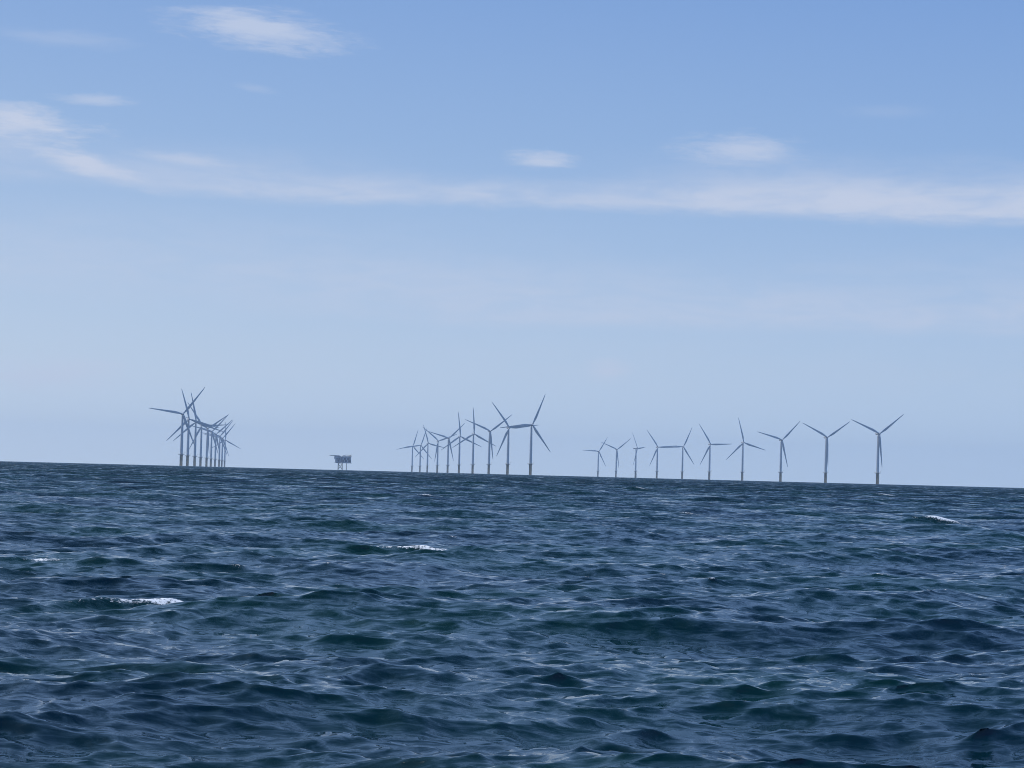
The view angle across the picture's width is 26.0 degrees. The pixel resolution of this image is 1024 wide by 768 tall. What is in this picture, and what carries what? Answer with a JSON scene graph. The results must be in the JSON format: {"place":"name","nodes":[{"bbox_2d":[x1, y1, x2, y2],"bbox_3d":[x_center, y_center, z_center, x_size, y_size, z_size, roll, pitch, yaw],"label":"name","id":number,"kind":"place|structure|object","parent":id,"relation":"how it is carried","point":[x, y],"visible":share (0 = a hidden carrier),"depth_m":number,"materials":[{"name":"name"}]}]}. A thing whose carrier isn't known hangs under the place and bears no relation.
{"place":"outdoors","nodes":[
{"label":"outdoors","id":0,"kind":"place"},
{"bbox_2d":[0,461,1023,767],"bbox_3d":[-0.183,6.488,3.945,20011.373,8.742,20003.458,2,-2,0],"label":"sea","id":1,"kind":"structure","parent":0,"point":[190,617],"depth_m":37.42,"materials":[{"name":"liquid"}]},
{"bbox_2d":[150,387,204,465],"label":"wind turbine","id":2,"kind":"object","parent":1,"relation":"in","point":[181,437],"visible":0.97,"depth_m":3539.82,"materials":[{"name":"grey metal"}]},
{"bbox_2d":[167,388,218,465],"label":"wind turbine","id":3,"kind":"object","parent":1,"relation":"in","point":[187,449],"visible":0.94,"depth_m":3924.92,"materials":[{"name":"metal"}]},
{"bbox_2d":[173,393,222,465],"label":"wind turbine","id":4,"kind":"object","parent":1,"relation":"in","point":[195,435],"visible":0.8,"depth_m":4140.70,"materials":[{"name":"metal"}]},
{"bbox_2d":[188,403,221,465],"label":"wind turbine","id":5,"kind":"object","parent":1,"relation":"in","point":[200,456],"visible":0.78,"depth_m":4513.24,"materials":[{"name":"metal"}]},
{"bbox_2d":[186,414,228,466],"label":"wind turbine","id":6,"kind":"object","parent":1,"relation":"in","point":[207,448],"visible":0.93,"depth_m":4829.14,"materials":[{"name":"metal"}]},
{"bbox_2d":[193,416,226,466],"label":"wind turbine","id":7,"kind":"object","parent":1,"relation":"in","point":[212,435],"visible":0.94,"depth_m":5226.21,"materials":[{"name":"metal"}]},
{"bbox_2d":[200,422,231,466],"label":"wind turbine","id":8,"kind":"object","parent":1,"relation":"in","point":[219,444],"visible":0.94,"depth_m":5984.81,"materials":[{"name":"metal"}]},
{"bbox_2d":[202,420,231,466],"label":"wind turbine","id":9,"kind":"object","parent":1,"relation":"in","point":[216,439],"visible":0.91,"depth_m":5638.75,"materials":[{"name":"metal"}]},
{"bbox_2d":[205,424,234,466],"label":"wind turbine","id":10,"kind":"object","parent":1,"relation":"in","point":[222,459],"visible":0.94,"depth_m":6380.53,"materials":[{"name":"metal"}]},
{"bbox_2d":[212,422,238,466],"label":"wind turbine","id":11,"kind":"object","parent":1,"relation":"in","point":[225,440],"visible":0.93,"depth_m":6831.66,"materials":[{"name":"metal"}]},
{"bbox_2d":[329,455,351,469],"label":"offshore substation","id":12,"kind":"object","parent":1,"relation":"in","point":[339,459],"visible":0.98,"depth_m":4531.12,"materials":[{"name":"grey metal"}]},
{"bbox_2d":[399,431,423,471],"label":"wind turbine","id":13,"kind":"object","parent":1,"relation":"in","point":[412,453],"visible":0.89,"depth_m":7117.99,"materials":[{"name":"metal"}]},
{"bbox_2d":[406,429,431,471],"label":"wind turbine","id":14,"kind":"object","parent":1,"relation":"in","point":[420,453],"visible":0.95,"depth_m":6856.87,"materials":[{"name":"metal"}]},
{"bbox_2d":[415,425,443,471],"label":"wind turbine","id":15,"kind":"object","parent":1,"relation":"in","point":[427,450],"visible":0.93,"depth_m":6366.39,"materials":[{"name":"metal"}]},
{"bbox_2d":[423,427,456,472],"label":"wind turbine","id":16,"kind":"object","parent":1,"relation":"in","point":[437,447],"visible":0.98,"depth_m":5835.49,"materials":[{"name":"metal"}]},
{"bbox_2d":[428,423,464,472],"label":"wind turbine","id":17,"kind":"object","parent":1,"relation":"in","point":[448,438],"visible":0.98,"depth_m":5349.21,"materials":[{"name":"metal"}]},
{"bbox_2d":[443,413,480,472],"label":"wind turbine","id":18,"kind":"object","parent":1,"relation":"in","point":[455,439],"visible":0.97,"depth_m":5014.08,"materials":[{"name":"metal"}]},
{"bbox_2d":[452,409,494,473],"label":"wind turbine","id":19,"kind":"object","parent":1,"relation":"in","point":[472,464],"visible":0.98,"depth_m":4651.65,"materials":[{"name":"metal"}]},
{"bbox_2d":[465,415,510,473],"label":"wind turbine","id":20,"kind":"object","parent":1,"relation":"in","point":[489,442],"visible":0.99,"depth_m":4318.52,"materials":[{"name":"metal"}]},
{"bbox_2d":[492,402,536,474],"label":"wind turbine","id":21,"kind":"object","parent":1,"relation":"in","point":[507,459],"visible":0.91,"depth_m":3944.02,"materials":[{"name":"metal"}]},
{"bbox_2d":[500,395,549,474],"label":"wind turbine","id":22,"kind":"object","parent":1,"relation":"in","point":[530,451],"visible":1,"depth_m":3659.75,"materials":[{"name":"metal"}]},
{"bbox_2d":[585,437,607,476],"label":"wind turbine","id":23,"kind":"object","parent":1,"relation":"in","point":[598,458],"visible":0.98,"depth_m":7236.73,"materials":[{"name":"metal"}]},
{"bbox_2d":[602,439,629,476],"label":"wind turbine","id":24,"kind":"object","parent":1,"relation":"in","point":[616,457],"visible":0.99,"depth_m":6654.82,"materials":[{"name":"metal"}]},
{"bbox_2d":[633,435,644,477],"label":"wind turbine","id":25,"kind":"object","parent":1,"relation":"in","point":[636,449],"visible":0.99,"depth_m":6292.95,"materials":[{"name":"metal"}]},
{"bbox_2d":[648,432,672,477],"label":"wind turbine","id":26,"kind":"object","parent":1,"relation":"in","point":[657,471],"visible":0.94,"depth_m":5937.00,"materials":[{"name":"metal"}]},
{"bbox_2d":[664,428,693,478],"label":"wind turbine","id":27,"kind":"object","parent":1,"relation":"in","point":[681,471],"visible":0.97,"depth_m":5706.88,"materials":[{"name":"metal"}]},
{"bbox_2d":[699,424,727,479],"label":"wind turbine","id":28,"kind":"object","parent":1,"relation":"in","point":[709,447],"visible":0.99,"depth_m":5219.44,"materials":[{"name":"metal"}]},
{"bbox_2d":[726,418,763,480],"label":"wind turbine","id":29,"kind":"object","parent":1,"relation":"in","point":[738,447],"visible":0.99,"depth_m":4852.01,"materials":[{"name":"metal"}]},
{"bbox_2d":[759,421,799,481],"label":"wind turbine","id":30,"kind":"object","parent":1,"relation":"in","point":[780,472],"visible":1,"depth_m":4428.86,"materials":[{"name":"metal"}]},
{"bbox_2d":[803,422,848,482],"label":"wind turbine","id":31,"kind":"object","parent":1,"relation":"in","point":[826,457],"visible":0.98,"depth_m":4056.59,"materials":[{"name":"metal"}]},
{"bbox_2d":[851,414,903,483],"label":"wind turbine","id":32,"kind":"object","parent":1,"relation":"in","point":[878,447],"visible":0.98,"depth_m":3652.30,"materials":[{"name":"metal"}]},
{"bbox_2d":[0,0,1023,487],"label":"sky","id":33,"kind":"structure","parent":0,"point":[357,226],"materials":[{"name":"blue"}]}
]}

